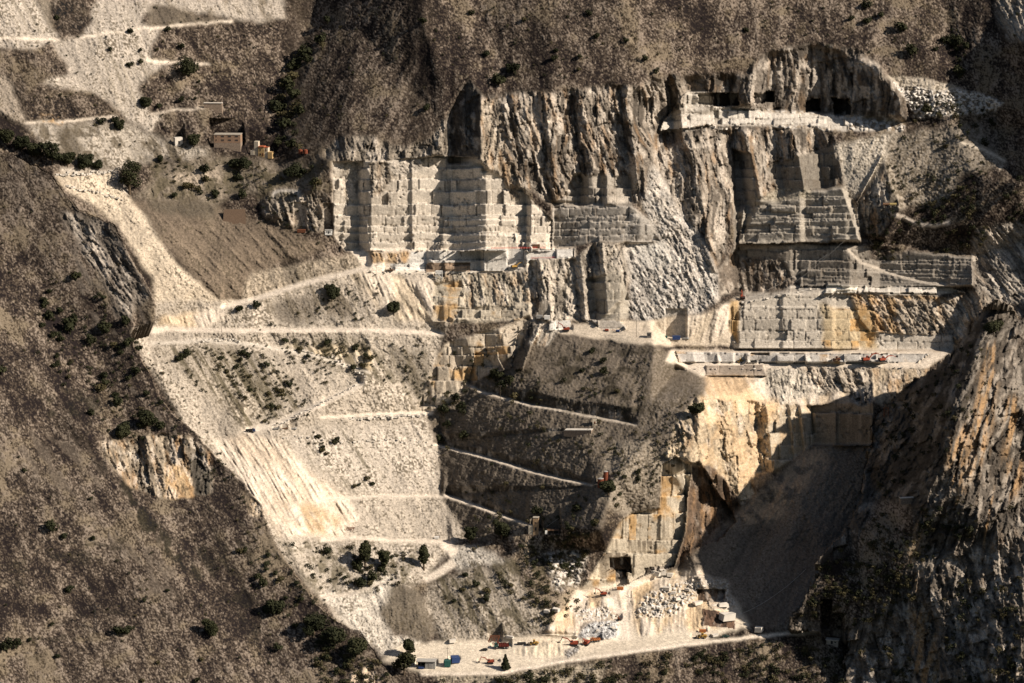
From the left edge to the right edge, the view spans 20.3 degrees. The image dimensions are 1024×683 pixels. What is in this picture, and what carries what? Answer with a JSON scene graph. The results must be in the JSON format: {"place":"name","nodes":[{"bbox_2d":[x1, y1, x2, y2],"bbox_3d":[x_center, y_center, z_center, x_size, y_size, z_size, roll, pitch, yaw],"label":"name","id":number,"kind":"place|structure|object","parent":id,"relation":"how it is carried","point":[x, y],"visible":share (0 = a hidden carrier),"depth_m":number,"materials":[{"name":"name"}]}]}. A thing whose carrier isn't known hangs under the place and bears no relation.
{"place":"outdoors","nodes":[
{"label":"outdoors","id":0,"kind":"place"},
{"bbox_2d":[0,153,396,682],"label":"hillside","id":1,"kind":"structure","parent":0,"point":[148,485],"depth_m":1807.42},
{"bbox_2d":[0,637,12,652],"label":"shrub","id":2,"kind":"object","parent":1,"relation":"on","point":[4,645],"visible":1,"depth_m":1702.97,"materials":[{"name":"green plant"}]},
{"bbox_2d":[10,638,21,648],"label":"shrub","id":3,"kind":"object","parent":1,"relation":"on","point":[16,641],"visible":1,"depth_m":1706.48,"materials":[{"name":"green plant"}]},
{"bbox_2d":[44,518,58,531],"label":"shrub","id":4,"kind":"object","parent":1,"relation":"on","point":[51,525],"visible":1,"depth_m":1770.95,"materials":[{"name":"green plant"}]},
{"bbox_2d":[61,316,75,334],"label":"shrub","id":5,"kind":"object","parent":1,"relation":"on","point":[68,323],"visible":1,"depth_m":1923.15,"materials":[{"name":"green plant"}]},
{"bbox_2d":[69,271,81,278],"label":"shrub","id":6,"kind":"object","parent":1,"relation":"on","point":[74,274],"visible":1,"depth_m":1947.02,"materials":[{"name":"green plant"}]},
{"bbox_2d":[86,333,96,346],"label":"shrub","id":7,"kind":"object","parent":1,"relation":"on","point":[89,339],"visible":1,"depth_m":1921.71,"materials":[{"name":"green plant"}]},
{"bbox_2d":[95,383,105,391],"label":"shrub","id":8,"kind":"object","parent":1,"relation":"on","point":[100,387],"visible":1,"depth_m":1894.30,"materials":[{"name":"green plant"}]},
{"bbox_2d":[96,321,105,331],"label":"shrub","id":9,"kind":"object","parent":1,"relation":"on","point":[101,324],"visible":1,"depth_m":1924.98,"materials":[{"name":"green plant"}]},
{"bbox_2d":[110,625,123,635],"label":"shrub","id":10,"kind":"object","parent":1,"relation":"on","point":[118,629],"visible":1,"depth_m":1729.78,"materials":[{"name":"green plant"}]},
{"bbox_2d":[112,395,123,404],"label":"shrub","id":11,"kind":"object","parent":1,"relation":"on","point":[117,400],"visible":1,"depth_m":1887.70,"materials":[{"name":"green plant"}]},
{"bbox_2d":[115,422,130,441],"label":"broad tree","id":12,"kind":"object","parent":1,"relation":"on","point":[122,430],"visible":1,"depth_m":1865.37,"materials":[{"name":"green plant"}]},
{"bbox_2d":[121,315,130,324],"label":"shrub","id":13,"kind":"object","parent":1,"relation":"on","point":[125,319],"visible":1,"depth_m":1926.90,"materials":[{"name":"green plant"}]},
{"bbox_2d":[122,337,133,346],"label":"shrub","id":14,"kind":"object","parent":1,"relation":"on","point":[128,341],"visible":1,"depth_m":1917.26,"materials":[{"name":"green plant"}]},
{"bbox_2d":[122,625,134,634],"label":"shrub","id":15,"kind":"object","parent":1,"relation":"on","point":[127,629],"visible":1,"depth_m":1731.13,"materials":[{"name":"green plant"}]},
{"bbox_2d":[137,409,153,430],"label":"broad tree","id":16,"kind":"object","parent":1,"relation":"on","point":[144,416],"visible":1,"depth_m":1871.48,"materials":[{"name":"green plant"}]},
{"bbox_2d":[153,421,165,429],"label":"shrub","id":17,"kind":"object","parent":1,"relation":"on","point":[160,425],"visible":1,"depth_m":1875.34,"materials":[{"name":"green plant"}]},
{"bbox_2d":[201,618,218,637],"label":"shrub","id":18,"kind":"object","parent":1,"relation":"on","point":[211,628],"visible":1,"depth_m":1739.81,"materials":[{"name":"green plant"}]},
{"bbox_2d":[258,576,267,586],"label":"shrub","id":19,"kind":"object","parent":1,"relation":"on","point":[261,582],"visible":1,"depth_m":1787.29,"materials":[{"name":"green plant"}]},
{"bbox_2d":[262,599,285,613],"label":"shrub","id":20,"kind":"object","parent":1,"relation":"on","point":[272,606],"visible":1,"depth_m":1770.88,"materials":[{"name":"green plant"}]},
{"bbox_2d":[302,612,326,635],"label":"broad tree","id":21,"kind":"object","parent":1,"relation":"on","point":[312,623],"visible":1,"depth_m":1755.93,"materials":[{"name":"green plant"}]},
{"bbox_2d":[319,626,347,644],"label":"broad tree","id":22,"kind":"object","parent":1,"relation":"on","point":[332,634],"visible":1,"depth_m":1749.65,"materials":[{"name":"green plant"}]},
{"bbox_2d":[345,636,367,656],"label":"broad tree","id":23,"kind":"object","parent":1,"relation":"on","point":[356,646],"visible":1,"depth_m":1740.82,"materials":[{"name":"green plant"}]},
{"bbox_2d":[56,5,868,641],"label":"grey scree slope","id":24,"kind":"structure","parent":0,"point":[788,525],"depth_m":2019.74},
{"bbox_2d":[223,209,245,223],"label":"retaining wall","id":25,"kind":"structure","parent":24,"relation":"on","point":[235,216],"depth_m":2110.12,"materials":[{"name":"brown stone"}]},
{"bbox_2d":[437,404,449,415],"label":"shrub","id":26,"kind":"object","parent":24,"relation":"on","point":[443,408],"visible":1,"depth_m":2057.97,"materials":[{"name":"green plant"}]},
{"bbox_2d":[450,392,459,401],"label":"shrub","id":27,"kind":"object","parent":24,"relation":"on","point":[455,396],"visible":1,"depth_m":2060.58,"materials":[{"name":"green plant"}]},
{"bbox_2d":[455,401,465,410],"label":"shrub","id":28,"kind":"object","parent":24,"relation":"on","point":[461,405],"visible":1,"depth_m":2055.46,"materials":[{"name":"green plant"}]},
{"bbox_2d":[494,380,505,390],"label":"shrub","id":29,"kind":"object","parent":24,"relation":"on","point":[500,384],"visible":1,"depth_m":2048.65,"materials":[{"name":"green plant"}]},
{"bbox_2d":[492,519,510,539],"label":"broad tree","id":30,"kind":"object","parent":24,"relation":"on","point":[502,529],"visible":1,"depth_m":1969.60,"materials":[{"name":"green plant"}]},
{"bbox_2d":[504,375,514,385],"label":"shrub","id":31,"kind":"object","parent":24,"relation":"on","point":[508,379],"visible":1,"depth_m":2048.19,"materials":[{"name":"green plant"}]},
{"bbox_2d":[530,506,542,515],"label":"shrub","id":32,"kind":"object","parent":24,"relation":"on","point":[535,509],"visible":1,"depth_m":1967.85,"materials":[{"name":"green plant"}]},
{"bbox_2d":[564,428,592,436],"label":"building","id":33,"kind":"structure","parent":24,"relation":"on","point":[571,432],"depth_m":1992.57,"materials":[{"name":"stone"}]},
{"bbox_2d":[598,479,615,495],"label":"broad tree","id":34,"kind":"object","parent":24,"relation":"on","point":[606,486],"visible":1,"depth_m":1939.96,"materials":[{"name":"green plant"}]},
{"bbox_2d":[0,0,1001,682],"bbox_3d":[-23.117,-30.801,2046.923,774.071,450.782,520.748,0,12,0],"label":"scree slope","id":35,"kind":"structure","parent":0,"point":[386,464],"depth_m":2059.93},
{"bbox_2d":[59,152,75,166],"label":"broad tree","id":36,"kind":"object","parent":35,"relation":"on","point":[68,158],"visible":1,"depth_m":2089.07,"materials":[{"name":"green plant"}]},
{"bbox_2d":[76,153,93,170],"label":"broad tree","id":37,"kind":"object","parent":35,"relation":"on","point":[84,160],"visible":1,"depth_m":2095.08,"materials":[{"name":"green plant"}]},
{"bbox_2d":[93,159,102,168],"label":"broad tree","id":38,"kind":"object","parent":35,"relation":"on","point":[98,163],"visible":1,"depth_m":2102.38,"materials":[{"name":"green plant"}]},
{"bbox_2d":[113,119,124,130],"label":"broad tree","id":39,"kind":"object","parent":35,"relation":"on","point":[116,123],"visible":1,"depth_m":2133.55,"materials":[{"name":"green plant"}]},
{"bbox_2d":[117,159,142,194],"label":"broad tree","id":40,"kind":"object","parent":35,"relation":"on","point":[133,167],"visible":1,"depth_m":2099.76,"materials":[{"name":"green plant"}]},
{"bbox_2d":[139,96,151,106],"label":"broad tree","id":41,"kind":"object","parent":35,"relation":"on","point":[145,101],"visible":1,"depth_m":2150.57,"materials":[{"name":"green plant"}]},
{"bbox_2d":[174,137,182,145],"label":"ruined hut","id":42,"kind":"object","parent":35,"relation":"on","point":[178,141],"visible":1,"depth_m":2143.56,"materials":[{"name":"stone"}]},
{"bbox_2d":[187,133,200,146],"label":"broad tree","id":43,"kind":"object","parent":35,"relation":"on","point":[193,139],"visible":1,"depth_m":2140.67,"materials":[{"name":"green plant"}]},
{"bbox_2d":[199,163,209,173],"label":"shrub","id":44,"kind":"object","parent":35,"relation":"on","point":[204,167],"visible":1,"depth_m":2129.66,"materials":[{"name":"green plant"}]},
{"bbox_2d":[228,156,251,169],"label":"broad tree","id":45,"kind":"object","parent":35,"relation":"on","point":[243,163],"visible":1,"depth_m":2135.25,"materials":[{"name":"green plant"}]},
{"bbox_2d":[283,162,304,180],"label":"broad tree","id":46,"kind":"object","parent":35,"relation":"on","point":[292,170],"visible":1,"depth_m":2120.11,"materials":[{"name":"green plant"}]},
{"bbox_2d":[324,283,340,301],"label":"broad tree","id":47,"kind":"object","parent":35,"relation":"on","point":[332,292],"visible":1,"depth_m":2081.04,"materials":[{"name":"green plant"}]},
{"bbox_2d":[352,561,363,570],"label":"shrub","id":48,"kind":"object","parent":35,"relation":"on","point":[357,566],"visible":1,"depth_m":1937.28,"materials":[{"name":"green plant"}]},
{"bbox_2d":[353,577,366,588],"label":"shrub","id":49,"kind":"object","parent":35,"relation":"on","point":[361,581],"visible":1,"depth_m":1926.20,"materials":[{"name":"green plant"}]},
{"bbox_2d":[357,540,370,568],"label":"broad tree","id":50,"kind":"object","parent":35,"relation":"on","point":[364,550],"visible":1,"depth_m":1937.01,"materials":[{"name":"green plant"}]},
{"bbox_2d":[367,569,377,580],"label":"shrub","id":51,"kind":"object","parent":35,"relation":"on","point":[375,577],"visible":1,"depth_m":1932.81,"materials":[{"name":"green plant"}]},
{"bbox_2d":[377,550,389,565],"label":"broad tree","id":52,"kind":"object","parent":35,"relation":"on","point":[383,557],"visible":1,"depth_m":1940.76,"materials":[{"name":"green plant"}]},
{"bbox_2d":[387,301,399,315],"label":"broad tree","id":53,"kind":"object","parent":35,"relation":"on","point":[394,306],"visible":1,"depth_m":2080.50,"materials":[{"name":"green plant"}]},
{"bbox_2d":[417,544,429,570],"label":"broad tree","id":54,"kind":"object","parent":35,"relation":"on","point":[424,554],"visible":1,"depth_m":1951.39,"materials":[{"name":"green plant"}]},
{"bbox_2d":[0,21,1005,675],"bbox_3d":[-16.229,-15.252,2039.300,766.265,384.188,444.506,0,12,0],"label":"quarry road","id":55,"kind":"structure","parent":0,"point":[628,639],"depth_m":2019.43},
{"bbox_2d":[172,56,198,75],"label":"broad tree","id":56,"kind":"object","parent":55,"relation":"on","point":[188,67],"visible":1,"depth_m":2169.76,"materials":[{"name":"green plant"}]},
{"bbox_2d":[403,638,415,652],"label":"broad tree","id":57,"kind":"object","parent":55,"relation":"on","point":[408,645],"visible":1,"depth_m":1878.67,"materials":[{"name":"green plant"}]},
{"bbox_2d":[416,658,436,668],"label":"workshop shed","id":58,"kind":"structure","parent":55,"relation":"on","point":[429,663],"depth_m":1869.34,"materials":[{"name":"metal"}]},
{"bbox_2d":[444,659,450,666],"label":"shipping container","id":59,"kind":"object","parent":55,"relation":"on","point":[447,662],"visible":1,"depth_m":1869.90,"materials":[{"name":"metal"}]},
{"bbox_2d":[450,655,459,662],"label":"shipping container","id":60,"kind":"object","parent":55,"relation":"on","point":[455,658],"visible":1,"depth_m":1873.90,"materials":[{"name":"metal"}]},
{"bbox_2d":[494,642,509,648],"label":"dump truck","id":61,"kind":"object","parent":55,"relation":"on","point":[504,645],"visible":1,"depth_m":1890.64,"materials":[{"name":"metal"}]},
{"bbox_2d":[501,654,510,669],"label":"conifer tree","id":62,"kind":"object","parent":55,"relation":"on","point":[505,663],"visible":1,"depth_m":1865.08,"materials":[{"name":"green plant"}]},
{"bbox_2d":[557,637,578,646],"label":"excavator","id":63,"kind":"object","parent":55,"relation":"on","point":[572,643],"visible":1,"depth_m":1895.36,"materials":[{"name":"metal"}]},
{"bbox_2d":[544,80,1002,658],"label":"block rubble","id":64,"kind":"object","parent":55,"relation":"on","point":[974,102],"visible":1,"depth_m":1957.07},
{"bbox_2d":[159,272,849,659],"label":"spoil bank","id":65,"kind":"structure","parent":0,"point":[287,488],"depth_m":1976.67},
{"bbox_2d":[528,516,538,534],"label":"concrete tower","id":66,"kind":"structure","parent":65,"relation":"on","point":[533,529],"depth_m":1961.25,"materials":[{"name":"paint"}]},
{"bbox_2d":[0,0,1023,682],"bbox_3d":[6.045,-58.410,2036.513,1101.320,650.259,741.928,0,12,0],"label":"mountain slope","id":67,"kind":"structure","parent":0,"point":[406,54],"depth_m":2154.28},
{"bbox_2d":[0,129,14,145],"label":"broad tree","id":68,"kind":"object","parent":67,"relation":"on","point":[6,135],"visible":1,"depth_m":2087.82,"materials":[{"name":"green plant"}]},
{"bbox_2d":[11,135,29,151],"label":"broad tree","id":69,"kind":"object","parent":67,"relation":"on","point":[18,142],"visible":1,"depth_m":2088.17,"materials":[{"name":"green plant"}]},
{"bbox_2d":[25,142,43,159],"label":"broad tree","id":70,"kind":"object","parent":67,"relation":"on","point":[34,149],"visible":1,"depth_m":2084.54,"materials":[{"name":"green plant"}]},
{"bbox_2d":[39,141,63,164],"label":"broad tree","id":71,"kind":"object","parent":67,"relation":"on","point":[50,149],"visible":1,"depth_m":2081.77,"materials":[{"name":"green plant"}]},
{"bbox_2d":[204,102,222,112],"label":"retaining wall","id":72,"kind":"structure","parent":67,"relation":"on","point":[216,107],"depth_m":2163.57,"materials":[{"name":"stone"}]},
{"bbox_2d":[214,133,241,151],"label":"brick building","id":73,"kind":"structure","parent":67,"relation":"on","point":[232,141],"depth_m":2147.36,"materials":[{"name":"brick"}]},
{"bbox_2d":[238,188,246,198],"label":"shrub","id":74,"kind":"object","parent":67,"relation":"on","point":[241,193],"visible":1,"depth_m":2118.30,"materials":[{"name":"green plant"}]},
{"bbox_2d":[250,141,273,158],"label":"yellow house","id":75,"kind":"structure","parent":67,"relation":"on","point":[264,151],"depth_m":2149.58,"materials":[{"name":"paint"}]},
{"bbox_2d":[269,99,286,112],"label":"shrub","id":76,"kind":"object","parent":67,"relation":"on","point":[278,104],"visible":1,"depth_m":2182.65,"materials":[{"name":"green plant"}]},
{"bbox_2d":[274,93,285,101],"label":"shrub","id":77,"kind":"object","parent":67,"relation":"on","point":[280,96],"visible":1,"depth_m":2188.80,"materials":[{"name":"green plant"}]},
{"bbox_2d":[275,117,291,128],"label":"shrub","id":78,"kind":"object","parent":67,"relation":"on","point":[284,122],"visible":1,"depth_m":2166.66,"materials":[{"name":"green plant"}]},
{"bbox_2d":[280,76,294,87],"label":"shrub","id":79,"kind":"object","parent":67,"relation":"on","point":[286,82],"visible":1,"depth_m":2191.83,"materials":[{"name":"green plant"}]},
{"bbox_2d":[282,110,294,118],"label":"shrub","id":80,"kind":"object","parent":67,"relation":"on","point":[289,114],"visible":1,"depth_m":2172.49,"materials":[{"name":"green plant"}]},
{"bbox_2d":[285,138,296,149],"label":"shrub","id":81,"kind":"object","parent":67,"relation":"on","point":[290,143],"visible":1,"depth_m":2145.28,"materials":[{"name":"green plant"}]},
{"bbox_2d":[285,85,300,99],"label":"shrub","id":82,"kind":"object","parent":67,"relation":"on","point":[291,92],"visible":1,"depth_m":2182.03,"materials":[{"name":"green plant"}]},
{"bbox_2d":[286,60,300,70],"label":"shrub","id":83,"kind":"object","parent":67,"relation":"on","point":[291,65],"visible":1,"depth_m":2206.53,"materials":[{"name":"green plant"}]},
{"bbox_2d":[293,104,304,116],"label":"shrub","id":84,"kind":"object","parent":67,"relation":"on","point":[298,110],"visible":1,"depth_m":2166.78,"materials":[{"name":"green plant"}]},
{"bbox_2d":[299,44,312,53],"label":"shrub","id":85,"kind":"object","parent":67,"relation":"on","point":[309,51],"visible":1,"depth_m":2208.03,"materials":[{"name":"green plant"}]},
{"bbox_2d":[302,53,312,62],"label":"shrub","id":86,"kind":"object","parent":67,"relation":"on","point":[306,57],"visible":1,"depth_m":2202.79,"materials":[{"name":"green plant"}]},
{"bbox_2d":[313,31,326,43],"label":"shrub","id":87,"kind":"object","parent":67,"relation":"on","point":[319,38],"visible":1,"depth_m":2209.47,"materials":[{"name":"green plant"}]},
{"bbox_2d":[391,652,416,675],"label":"broad tree","id":88,"kind":"object","parent":67,"relation":"on","point":[403,660],"visible":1,"depth_m":1862.08,"materials":[{"name":"green plant"}]},
{"bbox_2d":[464,526,477,543],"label":"broad tree","id":89,"kind":"object","parent":67,"relation":"on","point":[470,534],"visible":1,"depth_m":1976.73,"materials":[{"name":"green plant"}]},
{"bbox_2d":[491,72,506,85],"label":"shrub","id":90,"kind":"object","parent":67,"relation":"on","point":[497,79],"visible":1,"depth_m":2132.30,"materials":[{"name":"green plant"}]},
{"bbox_2d":[2,0,1023,682],"bbox_3d":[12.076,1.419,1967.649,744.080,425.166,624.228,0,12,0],"label":"scrub","id":91,"kind":"object","parent":67,"relation":"on","point":[700,654],"visible":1,"depth_m":1920.45,"materials":[{"name":"green plant"}]},
{"bbox_2d":[506,63,520,72],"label":"shrub","id":92,"kind":"object","parent":67,"relation":"on","point":[514,66],"visible":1,"depth_m":2139.61,"materials":[{"name":"green plant"}]},
{"bbox_2d":[545,529,558,535],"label":"open shed","id":93,"kind":"structure","parent":67,"relation":"on","point":[548,531],"depth_m":1954.63,"materials":[{"name":"wood"}]},
{"bbox_2d":[261,0,1023,629],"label":"rock face","id":94,"kind":"object","parent":67,"relation":"attached to","point":[551,148],"visible":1,"depth_m":2112.12},
{"bbox_2d":[687,402,704,415],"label":"broad tree","id":95,"kind":"object","parent":94,"relation":"on","point":[697,408],"visible":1,"depth_m":1974.83,"materials":[{"name":"green plant"}]},
{"bbox_2d":[719,612,735,621],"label":"marble block","id":96,"kind":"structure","parent":94,"relation":"on","point":[726,616],"depth_m":1925.20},
{"bbox_2d":[754,626,763,632],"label":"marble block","id":97,"kind":"object","parent":67,"relation":"on","point":[758,629],"depth_m":1915.04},
{"bbox_2d":[825,637,839,646],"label":"flat hut","id":98,"kind":"object","parent":67,"relation":"on","point":[833,641],"visible":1,"depth_m":1912.52,"materials":[{"name":"concrete"}]},
{"bbox_2d":[861,0,873,9],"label":"shrub","id":99,"kind":"object","parent":67,"relation":"on","point":[864,4],"visible":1,"depth_m":2195.96,"materials":[{"name":"green plant"}]},
{"bbox_2d":[894,21,907,32],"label":"shrub","id":100,"kind":"object","parent":67,"relation":"on","point":[900,25],"visible":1,"depth_m":2183.35,"materials":[{"name":"green plant"}]},
{"bbox_2d":[905,43,917,58],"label":"shrub","id":101,"kind":"object","parent":67,"relation":"on","point":[911,48],"visible":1,"depth_m":2168.88,"materials":[{"name":"green plant"}]},
{"bbox_2d":[940,34,949,44],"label":"shrub","id":102,"kind":"object","parent":67,"relation":"on","point":[945,39],"visible":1,"depth_m":2181.67,"materials":[{"name":"green plant"}]},
{"bbox_2d":[953,64,964,72],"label":"shrub","id":103,"kind":"object","parent":67,"relation":"on","point":[958,69],"visible":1,"depth_m":2166.53,"materials":[{"name":"green plant"}]},
{"bbox_2d":[332,91,974,589],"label":"cut quarry wall","id":104,"kind":"structure","parent":0,"point":[452,205],"depth_m":2105.74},
{"bbox_2d":[861,352,882,362],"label":"excavator","id":105,"kind":"object","parent":104,"relation":"on","point":[865,359],"visible":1,"depth_m":2072.62,"materials":[{"name":"metal"}]},
{"bbox_2d":[788,300,1023,682],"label":"rock ridge","id":106,"kind":"object","parent":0,"point":[978,464],"visible":1,"depth_m":1885.91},
{"bbox_2d":[899,496,912,504],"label":"retaining wall","id":107,"kind":"structure","parent":106,"relation":"on","point":[905,500],"depth_m":1898.60,"materials":[{"name":"stone"}]},
{"bbox_2d":[982,319,1003,334],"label":"broad tree","id":108,"kind":"object","parent":106,"relation":"on","point":[994,325],"visible":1,"depth_m":1968.52,"materials":[{"name":"green plant"}]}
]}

